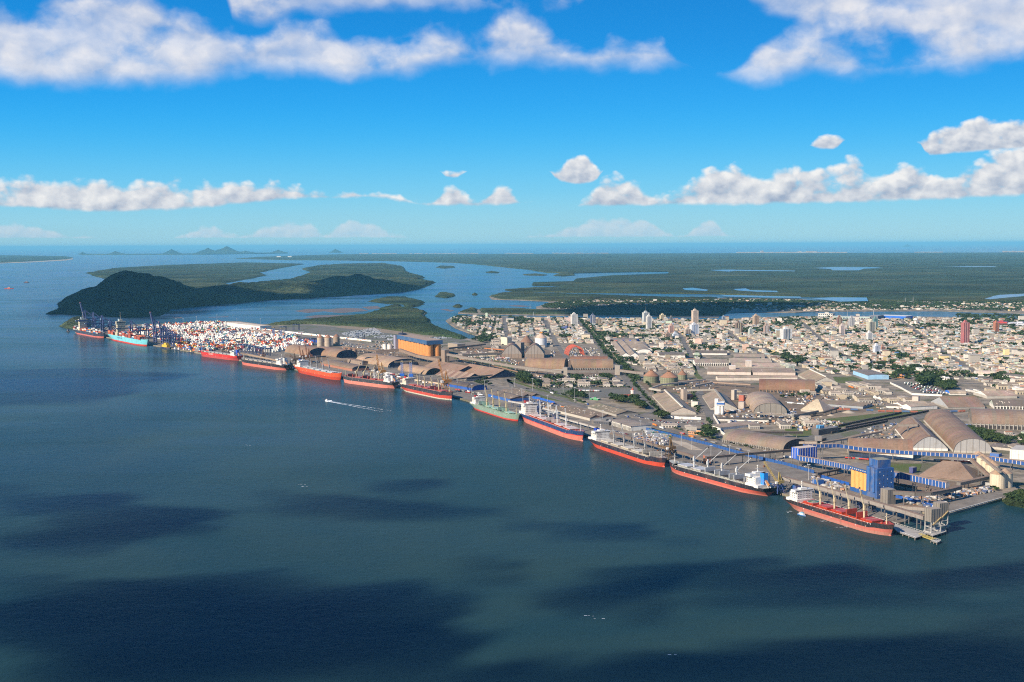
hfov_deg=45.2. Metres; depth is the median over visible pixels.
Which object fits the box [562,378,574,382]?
workshop
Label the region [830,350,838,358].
house
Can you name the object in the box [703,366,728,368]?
dirt yard
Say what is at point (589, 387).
road
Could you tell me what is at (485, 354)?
conveyor gallery
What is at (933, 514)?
loading tower
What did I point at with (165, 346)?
barge
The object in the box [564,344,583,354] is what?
roof truss
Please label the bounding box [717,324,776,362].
road
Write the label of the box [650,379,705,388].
conveyor gallery
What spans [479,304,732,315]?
mangrove strip
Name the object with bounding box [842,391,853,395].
workshop
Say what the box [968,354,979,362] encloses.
house
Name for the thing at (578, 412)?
warehouse
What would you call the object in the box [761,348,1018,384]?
road
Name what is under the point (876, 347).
tower block
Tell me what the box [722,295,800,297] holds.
inland water
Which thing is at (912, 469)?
transfer tower
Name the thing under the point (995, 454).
transfer tower
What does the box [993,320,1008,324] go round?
building
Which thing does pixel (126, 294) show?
hill
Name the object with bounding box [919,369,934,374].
tree
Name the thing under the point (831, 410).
conveyor gallery
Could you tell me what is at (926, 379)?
tree
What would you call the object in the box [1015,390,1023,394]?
workshop
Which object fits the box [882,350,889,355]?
house
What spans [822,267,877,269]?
inland water
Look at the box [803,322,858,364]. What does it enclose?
road
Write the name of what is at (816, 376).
warehouse
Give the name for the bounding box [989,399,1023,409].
warehouse
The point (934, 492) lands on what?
conveyor gallery
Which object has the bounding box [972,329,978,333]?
house
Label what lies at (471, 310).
mangrove islet
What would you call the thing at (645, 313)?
tower block
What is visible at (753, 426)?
workshop
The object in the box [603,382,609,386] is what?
workshop
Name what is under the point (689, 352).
road
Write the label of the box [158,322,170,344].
container crane
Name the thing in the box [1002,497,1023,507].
shore mangrove
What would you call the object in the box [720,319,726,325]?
house
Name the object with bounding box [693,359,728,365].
warehouse
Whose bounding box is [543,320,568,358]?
road
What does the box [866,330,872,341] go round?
tower block
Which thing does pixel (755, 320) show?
tower block
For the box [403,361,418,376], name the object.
harbour crane
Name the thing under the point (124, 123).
sky
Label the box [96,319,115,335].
container crane
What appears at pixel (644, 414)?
road
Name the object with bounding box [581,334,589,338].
house
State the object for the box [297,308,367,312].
mud flat
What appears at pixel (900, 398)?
workshop
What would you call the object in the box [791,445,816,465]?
transfer tower
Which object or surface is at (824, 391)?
workshop
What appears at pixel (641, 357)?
house
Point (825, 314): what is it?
building
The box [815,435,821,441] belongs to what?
transfer tower
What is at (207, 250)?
hill
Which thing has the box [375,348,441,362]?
conveyor gallery
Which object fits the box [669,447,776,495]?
bulk carrier
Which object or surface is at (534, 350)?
warehouse
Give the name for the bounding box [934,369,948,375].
tree
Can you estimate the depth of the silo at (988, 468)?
1768.07 m
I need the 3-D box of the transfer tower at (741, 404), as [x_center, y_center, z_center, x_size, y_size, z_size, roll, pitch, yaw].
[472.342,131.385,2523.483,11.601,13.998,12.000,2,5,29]
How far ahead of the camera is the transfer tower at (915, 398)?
2580.19 m
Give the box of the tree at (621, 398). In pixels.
[613,396,623,402]
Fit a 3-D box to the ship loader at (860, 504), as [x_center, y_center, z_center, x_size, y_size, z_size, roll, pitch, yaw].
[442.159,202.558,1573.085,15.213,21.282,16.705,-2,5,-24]
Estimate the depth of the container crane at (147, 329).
4346.33 m
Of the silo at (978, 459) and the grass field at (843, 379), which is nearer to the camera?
the silo at (978, 459)
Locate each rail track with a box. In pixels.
[806,409,945,439]
[811,409,952,440]
[839,409,948,429]
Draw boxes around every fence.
[532,396,554,403]
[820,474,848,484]
[896,495,932,506]
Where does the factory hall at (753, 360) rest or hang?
on the land at (837, 454)
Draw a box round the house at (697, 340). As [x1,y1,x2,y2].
[693,337,701,343]
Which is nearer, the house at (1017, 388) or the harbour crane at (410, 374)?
the house at (1017, 388)
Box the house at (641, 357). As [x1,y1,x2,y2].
[639,353,644,360]
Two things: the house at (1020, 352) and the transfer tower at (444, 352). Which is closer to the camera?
the transfer tower at (444, 352)
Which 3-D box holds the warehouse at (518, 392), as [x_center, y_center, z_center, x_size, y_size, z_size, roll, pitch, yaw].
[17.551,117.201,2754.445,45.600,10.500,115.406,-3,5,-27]
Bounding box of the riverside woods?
[491,293,718,301]
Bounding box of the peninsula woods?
[268,306,466,338]
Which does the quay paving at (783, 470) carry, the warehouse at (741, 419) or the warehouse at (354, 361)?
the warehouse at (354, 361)
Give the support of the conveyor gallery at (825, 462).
on the land at (837, 454)
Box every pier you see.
[893,523,925,539]
[923,528,945,536]
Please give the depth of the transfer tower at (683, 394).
2659.01 m
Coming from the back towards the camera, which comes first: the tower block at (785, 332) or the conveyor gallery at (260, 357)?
the tower block at (785, 332)
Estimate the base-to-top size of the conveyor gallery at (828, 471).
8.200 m
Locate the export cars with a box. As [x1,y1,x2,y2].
[301,328,448,339]
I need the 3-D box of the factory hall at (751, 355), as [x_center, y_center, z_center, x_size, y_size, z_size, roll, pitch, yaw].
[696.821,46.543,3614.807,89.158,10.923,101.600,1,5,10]
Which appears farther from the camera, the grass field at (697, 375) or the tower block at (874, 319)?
the tower block at (874, 319)
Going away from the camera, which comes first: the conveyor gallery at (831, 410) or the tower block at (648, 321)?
the conveyor gallery at (831, 410)
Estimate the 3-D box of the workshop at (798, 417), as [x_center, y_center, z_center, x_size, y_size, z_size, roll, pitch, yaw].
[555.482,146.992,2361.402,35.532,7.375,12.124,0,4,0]
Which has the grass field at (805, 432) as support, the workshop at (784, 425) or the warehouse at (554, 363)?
the workshop at (784, 425)
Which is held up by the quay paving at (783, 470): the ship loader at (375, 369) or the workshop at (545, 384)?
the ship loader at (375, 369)
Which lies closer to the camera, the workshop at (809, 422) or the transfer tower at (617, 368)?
the workshop at (809, 422)
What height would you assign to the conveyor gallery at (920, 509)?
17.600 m
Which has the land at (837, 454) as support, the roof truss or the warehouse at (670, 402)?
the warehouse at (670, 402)
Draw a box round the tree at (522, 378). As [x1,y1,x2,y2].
[519,377,530,382]
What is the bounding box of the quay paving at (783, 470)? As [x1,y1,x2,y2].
[105,326,918,522]
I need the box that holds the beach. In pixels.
[8,258,72,262]
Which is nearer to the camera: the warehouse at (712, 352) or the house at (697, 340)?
the warehouse at (712, 352)
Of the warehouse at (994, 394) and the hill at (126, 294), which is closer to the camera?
the warehouse at (994, 394)
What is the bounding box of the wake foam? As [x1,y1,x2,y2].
[326,400,390,410]
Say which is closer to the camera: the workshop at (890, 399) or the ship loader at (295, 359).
the workshop at (890, 399)
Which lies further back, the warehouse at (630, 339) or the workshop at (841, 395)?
the warehouse at (630, 339)
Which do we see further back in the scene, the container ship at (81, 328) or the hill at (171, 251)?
the hill at (171, 251)
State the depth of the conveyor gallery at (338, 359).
3526.93 m
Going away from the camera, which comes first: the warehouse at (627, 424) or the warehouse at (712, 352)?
the warehouse at (627, 424)
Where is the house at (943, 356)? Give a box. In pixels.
[939,355,948,360]
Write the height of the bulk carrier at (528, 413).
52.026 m
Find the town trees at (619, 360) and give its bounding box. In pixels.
[451,298,1023,489]
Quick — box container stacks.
[128,320,315,350]
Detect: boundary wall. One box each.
[658,415,700,419]
[713,414,724,434]
[890,382,941,395]
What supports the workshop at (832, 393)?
on the land at (837, 454)
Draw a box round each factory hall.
[707,367,750,374]
[716,376,796,380]
[729,358,771,364]
[731,362,784,367]
[733,354,764,357]
[751,368,794,374]
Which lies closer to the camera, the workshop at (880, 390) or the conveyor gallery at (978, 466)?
the conveyor gallery at (978, 466)
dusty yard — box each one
[285,344,618,377]
[639,378,870,422]
[814,471,975,506]
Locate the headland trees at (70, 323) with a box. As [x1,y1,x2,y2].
[60,316,91,328]
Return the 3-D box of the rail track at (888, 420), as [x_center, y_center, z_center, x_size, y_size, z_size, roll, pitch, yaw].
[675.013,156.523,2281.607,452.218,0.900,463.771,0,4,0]
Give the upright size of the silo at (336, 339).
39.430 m
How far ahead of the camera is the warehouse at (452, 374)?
3089.38 m
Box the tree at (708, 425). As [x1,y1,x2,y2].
[700,423,717,429]
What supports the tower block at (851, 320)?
on the land at (837, 454)
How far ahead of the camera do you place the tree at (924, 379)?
2882.52 m
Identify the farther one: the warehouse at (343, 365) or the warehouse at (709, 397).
the warehouse at (343, 365)
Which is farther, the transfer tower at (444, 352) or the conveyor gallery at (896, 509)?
the transfer tower at (444, 352)
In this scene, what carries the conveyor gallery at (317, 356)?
on the land at (837, 454)
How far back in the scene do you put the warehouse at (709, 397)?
2585.03 m
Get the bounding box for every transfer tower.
[441,349,448,361]
[448,342,464,348]
[501,337,511,344]
[517,342,524,354]
[563,367,569,375]
[615,365,622,374]
[681,389,686,399]
[691,401,698,406]
[703,455,710,463]
[731,390,736,399]
[738,401,745,408]
[739,394,744,400]
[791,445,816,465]
[812,478,823,484]
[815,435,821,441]
[880,487,895,503]
[909,466,916,472]
[912,396,919,400]
[981,481,989,484]
[990,452,1001,456]
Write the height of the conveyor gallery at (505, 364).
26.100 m
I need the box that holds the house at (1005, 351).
[1003,348,1009,354]
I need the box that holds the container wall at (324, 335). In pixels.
[262,328,371,341]
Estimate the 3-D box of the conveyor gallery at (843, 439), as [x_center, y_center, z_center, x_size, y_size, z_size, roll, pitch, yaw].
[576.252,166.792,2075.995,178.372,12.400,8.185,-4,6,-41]
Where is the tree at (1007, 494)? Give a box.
[1003,492,1014,497]
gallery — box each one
[246,353,296,365]
[297,356,336,361]
[328,358,347,359]
[341,346,377,353]
[361,355,387,357]
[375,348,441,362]
[447,343,485,350]
[447,353,563,373]
[452,374,492,380]
[458,358,517,372]
[462,352,501,356]
[508,400,560,415]
[559,417,606,429]
[567,370,614,372]
[609,432,705,464]
[619,369,644,376]
[646,427,813,472]
[649,387,661,394]
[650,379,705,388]
[687,389,713,392]
[693,382,712,388]
[705,449,790,465]
[710,381,750,387]
[737,412,790,418]
[754,431,802,437]
[781,476,923,528]
[792,410,818,419]
[797,455,850,475]
[798,441,816,443]
[803,443,1023,470]
[810,407,838,415]
[815,468,841,476]
[820,431,881,448]
[889,424,918,438]
[890,504,925,516]
[893,485,961,504]
[894,471,948,497]
[894,482,945,493]
[957,475,989,487]
[970,458,989,475]
[977,453,1001,472]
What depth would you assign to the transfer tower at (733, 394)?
2662.10 m
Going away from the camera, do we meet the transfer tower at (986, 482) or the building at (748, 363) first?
the transfer tower at (986, 482)
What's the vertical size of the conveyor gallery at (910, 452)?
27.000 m
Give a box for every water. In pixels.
[0,243,1023,681]
[683,288,706,290]
[714,270,787,271]
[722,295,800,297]
[734,288,777,291]
[813,297,867,301]
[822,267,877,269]
[957,266,995,266]
[985,294,1023,298]
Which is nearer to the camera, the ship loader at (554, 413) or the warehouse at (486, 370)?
the ship loader at (554, 413)
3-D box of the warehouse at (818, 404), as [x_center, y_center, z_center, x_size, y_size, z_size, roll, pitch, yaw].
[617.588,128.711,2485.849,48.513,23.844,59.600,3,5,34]
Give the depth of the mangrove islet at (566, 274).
13638.30 m
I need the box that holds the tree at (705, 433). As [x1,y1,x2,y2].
[704,431,714,438]
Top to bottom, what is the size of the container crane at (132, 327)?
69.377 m
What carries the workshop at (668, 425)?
on the quay paving at (783, 470)
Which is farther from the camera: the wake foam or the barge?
the barge
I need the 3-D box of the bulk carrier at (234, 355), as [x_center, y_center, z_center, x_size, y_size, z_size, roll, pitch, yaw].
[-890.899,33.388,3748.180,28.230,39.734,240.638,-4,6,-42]
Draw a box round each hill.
[46,263,435,317]
[162,249,178,253]
[196,248,213,252]
[209,246,241,252]
[329,249,342,252]
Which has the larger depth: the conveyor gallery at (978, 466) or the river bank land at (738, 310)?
the river bank land at (738, 310)
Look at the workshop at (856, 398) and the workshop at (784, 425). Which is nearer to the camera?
the workshop at (784, 425)
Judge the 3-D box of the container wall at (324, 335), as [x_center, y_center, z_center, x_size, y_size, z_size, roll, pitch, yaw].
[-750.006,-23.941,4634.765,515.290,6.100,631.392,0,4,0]
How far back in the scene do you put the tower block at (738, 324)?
4615.60 m
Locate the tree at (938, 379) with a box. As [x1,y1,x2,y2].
[920,375,940,384]
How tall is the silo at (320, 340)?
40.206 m
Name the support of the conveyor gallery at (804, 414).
on the land at (837, 454)
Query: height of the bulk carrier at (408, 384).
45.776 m
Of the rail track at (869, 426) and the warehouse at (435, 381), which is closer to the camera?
the rail track at (869, 426)
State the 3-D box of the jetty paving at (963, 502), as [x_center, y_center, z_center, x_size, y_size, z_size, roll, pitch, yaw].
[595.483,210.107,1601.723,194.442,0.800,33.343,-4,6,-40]
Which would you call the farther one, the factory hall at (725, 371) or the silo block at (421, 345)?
the silo block at (421, 345)
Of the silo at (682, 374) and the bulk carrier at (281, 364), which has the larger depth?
the bulk carrier at (281, 364)
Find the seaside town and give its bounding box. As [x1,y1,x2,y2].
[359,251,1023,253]
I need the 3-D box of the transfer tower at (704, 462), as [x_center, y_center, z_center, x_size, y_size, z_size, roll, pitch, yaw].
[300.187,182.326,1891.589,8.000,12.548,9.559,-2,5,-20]
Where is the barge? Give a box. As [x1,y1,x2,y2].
[160,343,169,348]
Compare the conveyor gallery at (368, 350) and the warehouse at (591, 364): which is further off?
the conveyor gallery at (368, 350)
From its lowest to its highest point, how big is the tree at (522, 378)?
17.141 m
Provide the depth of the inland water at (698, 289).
8986.71 m
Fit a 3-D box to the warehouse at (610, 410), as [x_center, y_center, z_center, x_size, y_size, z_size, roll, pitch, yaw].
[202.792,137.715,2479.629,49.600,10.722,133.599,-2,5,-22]
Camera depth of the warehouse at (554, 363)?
3294.77 m
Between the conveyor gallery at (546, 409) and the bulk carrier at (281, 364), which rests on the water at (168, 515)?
the bulk carrier at (281, 364)
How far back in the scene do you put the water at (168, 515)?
1412.38 m
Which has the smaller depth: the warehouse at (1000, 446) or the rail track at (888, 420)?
the warehouse at (1000, 446)
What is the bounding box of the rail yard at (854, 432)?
[797,413,926,443]
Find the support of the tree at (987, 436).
on the land at (837, 454)
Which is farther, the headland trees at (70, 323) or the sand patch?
the headland trees at (70, 323)
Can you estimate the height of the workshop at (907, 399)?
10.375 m
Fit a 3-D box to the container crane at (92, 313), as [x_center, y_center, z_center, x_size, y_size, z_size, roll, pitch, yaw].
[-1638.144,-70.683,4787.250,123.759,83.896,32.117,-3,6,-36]
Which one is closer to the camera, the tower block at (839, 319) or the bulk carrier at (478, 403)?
the bulk carrier at (478, 403)
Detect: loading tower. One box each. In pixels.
[924,506,941,534]
[933,501,948,527]
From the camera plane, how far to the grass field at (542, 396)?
2699.28 m
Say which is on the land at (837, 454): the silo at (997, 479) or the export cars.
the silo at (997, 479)
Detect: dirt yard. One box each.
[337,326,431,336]
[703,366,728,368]
[789,412,872,422]
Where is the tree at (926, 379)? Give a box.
[914,376,930,385]
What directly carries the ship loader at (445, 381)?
on the quay paving at (783, 470)
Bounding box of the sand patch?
[672,440,701,449]
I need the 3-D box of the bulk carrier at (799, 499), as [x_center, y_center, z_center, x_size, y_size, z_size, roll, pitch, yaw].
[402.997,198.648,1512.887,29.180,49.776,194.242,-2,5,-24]
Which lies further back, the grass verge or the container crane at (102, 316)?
the container crane at (102, 316)
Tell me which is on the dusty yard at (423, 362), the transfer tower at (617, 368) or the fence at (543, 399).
the transfer tower at (617, 368)
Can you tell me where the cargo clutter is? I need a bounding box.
[312,341,993,506]
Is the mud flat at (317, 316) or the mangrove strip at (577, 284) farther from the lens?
the mangrove strip at (577, 284)
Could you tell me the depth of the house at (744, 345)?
3937.04 m
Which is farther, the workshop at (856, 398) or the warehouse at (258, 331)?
the warehouse at (258, 331)
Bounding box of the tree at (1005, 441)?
[1002,439,1011,443]
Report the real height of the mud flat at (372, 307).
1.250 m
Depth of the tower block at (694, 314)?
5177.01 m
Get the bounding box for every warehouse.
[227,322,270,328]
[245,329,277,332]
[285,344,324,357]
[299,337,316,342]
[318,346,356,358]
[321,360,368,370]
[347,358,367,364]
[356,353,418,368]
[398,364,440,374]
[415,377,440,384]
[425,361,471,371]
[435,369,482,381]
[447,380,486,390]
[465,364,515,378]
[488,391,528,401]
[500,388,540,397]
[501,343,522,357]
[525,343,544,357]
[525,358,567,370]
[551,405,612,420]
[570,356,607,361]
[571,359,612,369]
[588,403,637,416]
[609,419,650,430]
[611,340,637,358]
[617,339,651,351]
[618,338,638,340]
[635,341,650,353]
[647,344,672,346]
[652,389,695,414]
[657,352,684,358]
[693,350,726,354]
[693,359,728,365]
[702,389,736,409]
[710,421,758,429]
[716,417,768,421]
[722,429,804,452]
[745,391,786,413]
[759,379,814,392]
[798,368,837,384]
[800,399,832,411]
[821,399,872,408]
[847,438,912,458]
[853,369,888,379]
[873,394,909,399]
[886,404,901,407]
[893,401,937,409]
[895,417,947,450]
[924,409,991,453]
[931,396,984,408]
[945,390,965,394]
[968,408,1023,429]
[973,390,1017,398]
[974,370,996,375]
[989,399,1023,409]
[990,443,1010,450]
[1002,373,1023,377]
[1010,445,1023,459]
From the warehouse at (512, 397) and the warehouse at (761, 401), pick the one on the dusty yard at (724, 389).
the warehouse at (761, 401)
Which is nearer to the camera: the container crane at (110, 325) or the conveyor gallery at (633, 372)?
the conveyor gallery at (633, 372)
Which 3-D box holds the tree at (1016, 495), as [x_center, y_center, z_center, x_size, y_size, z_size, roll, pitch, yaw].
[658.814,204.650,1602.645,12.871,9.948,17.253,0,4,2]
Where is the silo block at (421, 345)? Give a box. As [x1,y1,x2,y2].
[393,330,442,355]
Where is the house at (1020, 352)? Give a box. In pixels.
[1017,350,1023,356]
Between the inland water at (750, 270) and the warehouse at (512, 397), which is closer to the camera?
the warehouse at (512, 397)
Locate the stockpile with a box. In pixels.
[919,460,983,480]
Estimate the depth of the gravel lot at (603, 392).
2807.99 m
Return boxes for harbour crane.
[394,361,404,375]
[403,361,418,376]
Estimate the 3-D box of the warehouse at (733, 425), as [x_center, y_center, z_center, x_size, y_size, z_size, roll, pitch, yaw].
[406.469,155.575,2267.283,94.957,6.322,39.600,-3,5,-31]
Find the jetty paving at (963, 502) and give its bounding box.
[922,491,1004,511]
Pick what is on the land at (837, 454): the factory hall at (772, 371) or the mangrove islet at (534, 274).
the factory hall at (772, 371)
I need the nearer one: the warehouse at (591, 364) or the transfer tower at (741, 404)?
the transfer tower at (741, 404)
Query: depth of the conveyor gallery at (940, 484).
1645.99 m
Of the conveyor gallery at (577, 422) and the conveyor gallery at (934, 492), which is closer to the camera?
the conveyor gallery at (934, 492)
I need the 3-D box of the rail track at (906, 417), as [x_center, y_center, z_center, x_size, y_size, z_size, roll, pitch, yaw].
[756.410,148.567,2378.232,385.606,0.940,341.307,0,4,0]
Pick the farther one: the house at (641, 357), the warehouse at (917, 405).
the house at (641, 357)
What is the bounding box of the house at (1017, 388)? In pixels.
[1012,386,1023,389]
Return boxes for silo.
[317,335,323,346]
[324,335,330,346]
[333,334,339,345]
[520,335,532,345]
[535,332,546,346]
[643,368,658,382]
[660,370,677,385]
[677,369,686,379]
[714,398,724,414]
[976,454,989,464]
[981,457,993,468]
[985,460,999,473]
[989,468,1006,488]
[1002,468,1012,487]
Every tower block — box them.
[571,312,577,326]
[590,313,595,322]
[642,308,649,323]
[646,314,651,328]
[668,323,673,332]
[684,327,690,335]
[689,322,698,333]
[691,309,698,322]
[735,321,741,333]
[748,327,752,334]
[752,314,758,324]
[763,323,768,332]
[780,327,791,339]
[837,315,841,324]
[839,323,844,333]
[848,316,854,325]
[866,320,875,331]
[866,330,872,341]
[872,316,877,326]
[872,343,880,352]
[960,320,969,342]
[993,320,998,330]
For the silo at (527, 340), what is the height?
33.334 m
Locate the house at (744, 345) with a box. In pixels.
[742,343,748,348]
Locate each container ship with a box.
[73,314,105,337]
[108,317,148,345]
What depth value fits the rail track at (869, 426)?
2252.18 m
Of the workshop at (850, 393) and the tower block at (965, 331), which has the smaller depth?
the workshop at (850, 393)
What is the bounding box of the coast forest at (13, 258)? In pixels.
[0,255,71,262]
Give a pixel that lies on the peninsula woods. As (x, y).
(407, 319)
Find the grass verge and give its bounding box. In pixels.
[511,381,586,403]
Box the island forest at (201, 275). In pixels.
[87,262,301,286]
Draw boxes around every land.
[75,313,1023,524]
[80,252,287,254]
[236,252,1023,301]
[458,296,1023,317]
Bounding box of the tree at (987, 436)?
[983,435,993,441]
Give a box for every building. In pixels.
[592,418,610,425]
[688,430,704,434]
[745,360,751,366]
[780,363,794,369]
[811,425,837,434]
[818,312,834,316]
[884,315,912,318]
[965,389,979,391]
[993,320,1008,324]
[1008,321,1023,325]
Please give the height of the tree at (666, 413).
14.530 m
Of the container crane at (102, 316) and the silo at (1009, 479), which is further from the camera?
the container crane at (102, 316)
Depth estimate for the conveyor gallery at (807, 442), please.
2004.38 m
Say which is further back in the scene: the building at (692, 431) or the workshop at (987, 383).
the workshop at (987, 383)
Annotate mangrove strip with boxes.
[369,296,424,306]
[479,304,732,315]
[488,292,533,299]
[506,287,595,292]
[532,282,668,286]
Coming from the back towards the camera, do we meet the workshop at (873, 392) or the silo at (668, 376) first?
the silo at (668, 376)
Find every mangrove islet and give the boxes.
[379,304,401,308]
[435,292,454,297]
[436,265,454,268]
[460,307,477,312]
[523,273,546,275]
[553,273,574,275]
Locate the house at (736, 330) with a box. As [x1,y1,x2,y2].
[734,328,739,334]
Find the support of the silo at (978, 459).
on the land at (837, 454)
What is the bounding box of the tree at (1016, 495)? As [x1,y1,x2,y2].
[1011,494,1021,499]
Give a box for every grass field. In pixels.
[331,325,433,335]
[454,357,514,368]
[526,390,576,402]
[690,362,702,378]
[785,420,856,436]
[820,410,925,421]
[833,376,863,382]
[891,464,921,472]
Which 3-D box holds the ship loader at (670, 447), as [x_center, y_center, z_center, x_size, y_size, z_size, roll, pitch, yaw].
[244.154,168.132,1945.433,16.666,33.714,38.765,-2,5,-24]
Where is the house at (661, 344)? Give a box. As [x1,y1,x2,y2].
[659,342,663,348]
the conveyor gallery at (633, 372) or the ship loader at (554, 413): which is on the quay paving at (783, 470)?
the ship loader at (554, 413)
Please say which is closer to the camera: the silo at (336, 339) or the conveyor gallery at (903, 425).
the conveyor gallery at (903, 425)
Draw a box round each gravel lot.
[271,324,470,343]
[533,388,630,399]
[633,414,704,426]
[892,382,945,393]
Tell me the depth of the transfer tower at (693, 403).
2554.30 m
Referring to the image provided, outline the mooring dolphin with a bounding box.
[930,538,940,544]
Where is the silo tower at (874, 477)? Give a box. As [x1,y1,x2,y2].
[849,457,893,498]
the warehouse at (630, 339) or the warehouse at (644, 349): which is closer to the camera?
the warehouse at (644, 349)
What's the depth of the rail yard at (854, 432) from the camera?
2194.72 m
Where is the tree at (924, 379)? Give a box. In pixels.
[915,376,934,385]
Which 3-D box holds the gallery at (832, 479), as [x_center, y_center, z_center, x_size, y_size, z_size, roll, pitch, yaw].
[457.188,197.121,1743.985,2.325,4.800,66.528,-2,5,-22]
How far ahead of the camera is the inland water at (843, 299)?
7287.11 m
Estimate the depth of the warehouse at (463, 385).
2882.25 m
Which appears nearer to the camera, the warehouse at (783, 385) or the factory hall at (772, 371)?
the warehouse at (783, 385)
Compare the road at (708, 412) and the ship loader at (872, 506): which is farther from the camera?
the road at (708, 412)
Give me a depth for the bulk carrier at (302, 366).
3218.28 m
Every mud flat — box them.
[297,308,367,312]
[307,315,344,317]
[363,306,379,309]
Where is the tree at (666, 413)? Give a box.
[656,412,670,417]
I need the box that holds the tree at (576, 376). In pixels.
[571,375,583,378]
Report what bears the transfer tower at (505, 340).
on the land at (837, 454)
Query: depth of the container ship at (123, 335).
4369.85 m
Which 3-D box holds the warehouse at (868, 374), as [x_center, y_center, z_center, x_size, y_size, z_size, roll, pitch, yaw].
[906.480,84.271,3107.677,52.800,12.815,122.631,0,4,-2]
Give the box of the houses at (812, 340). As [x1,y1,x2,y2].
[450,298,1023,439]
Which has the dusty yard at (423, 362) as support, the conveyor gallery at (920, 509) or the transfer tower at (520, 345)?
the transfer tower at (520, 345)
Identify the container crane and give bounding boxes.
[75,312,105,331]
[80,302,97,326]
[84,315,114,330]
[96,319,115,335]
[115,321,143,334]
[131,323,159,341]
[149,312,169,342]
[154,329,176,344]
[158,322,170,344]
[159,331,182,346]
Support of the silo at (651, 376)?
on the dusty yard at (724, 389)
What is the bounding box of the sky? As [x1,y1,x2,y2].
[0,0,1023,247]
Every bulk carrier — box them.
[200,350,242,360]
[241,355,290,369]
[294,354,341,379]
[342,363,398,387]
[399,374,452,399]
[469,387,519,420]
[518,396,584,440]
[587,420,666,466]
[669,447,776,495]
[783,476,894,535]
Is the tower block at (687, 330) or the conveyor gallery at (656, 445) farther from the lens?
the tower block at (687, 330)
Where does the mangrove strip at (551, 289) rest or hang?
on the forest land at (917, 277)
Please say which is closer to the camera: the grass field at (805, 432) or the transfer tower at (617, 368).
the grass field at (805, 432)
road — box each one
[502,379,794,466]
[503,317,507,335]
[506,377,513,386]
[527,387,631,388]
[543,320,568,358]
[578,320,661,410]
[631,411,657,416]
[674,331,699,369]
[695,391,723,442]
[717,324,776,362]
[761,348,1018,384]
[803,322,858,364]
[901,320,990,380]
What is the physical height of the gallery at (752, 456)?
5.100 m
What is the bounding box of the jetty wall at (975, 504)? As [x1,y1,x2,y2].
[949,497,1002,512]
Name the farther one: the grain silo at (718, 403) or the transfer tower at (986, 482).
the grain silo at (718, 403)
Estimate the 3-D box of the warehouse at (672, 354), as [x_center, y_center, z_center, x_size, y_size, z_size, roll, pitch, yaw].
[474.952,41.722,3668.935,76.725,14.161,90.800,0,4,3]
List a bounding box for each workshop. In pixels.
[542,382,549,386]
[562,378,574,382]
[578,382,589,386]
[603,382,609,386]
[613,382,623,386]
[661,423,676,427]
[684,425,696,430]
[748,424,759,428]
[776,420,785,425]
[779,423,790,428]
[791,416,810,419]
[801,391,815,395]
[801,416,809,421]
[802,420,819,425]
[821,389,836,393]
[822,381,831,385]
[829,391,840,395]
[835,388,846,391]
[836,393,846,398]
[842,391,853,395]
[845,381,857,385]
[854,396,871,400]
[856,384,865,388]
[858,398,873,402]
[866,385,881,388]
[870,390,878,394]
[875,388,888,392]
[883,390,891,394]
[887,397,898,402]
[897,396,910,400]
[903,398,911,401]
[984,382,999,385]
[984,388,995,390]
[996,384,1011,388]
[1005,382,1017,384]
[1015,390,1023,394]
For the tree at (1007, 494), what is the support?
on the land at (837, 454)
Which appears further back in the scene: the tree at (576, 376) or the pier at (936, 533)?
the tree at (576, 376)
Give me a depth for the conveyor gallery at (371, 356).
3489.76 m
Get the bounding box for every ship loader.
[290,353,297,365]
[304,342,312,361]
[373,364,380,377]
[376,354,385,378]
[438,359,451,390]
[545,407,559,418]
[657,438,675,459]
[763,462,784,493]
[850,491,863,507]
[865,497,876,511]
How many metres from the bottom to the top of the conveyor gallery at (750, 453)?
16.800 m
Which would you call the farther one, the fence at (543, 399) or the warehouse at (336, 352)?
the warehouse at (336, 352)

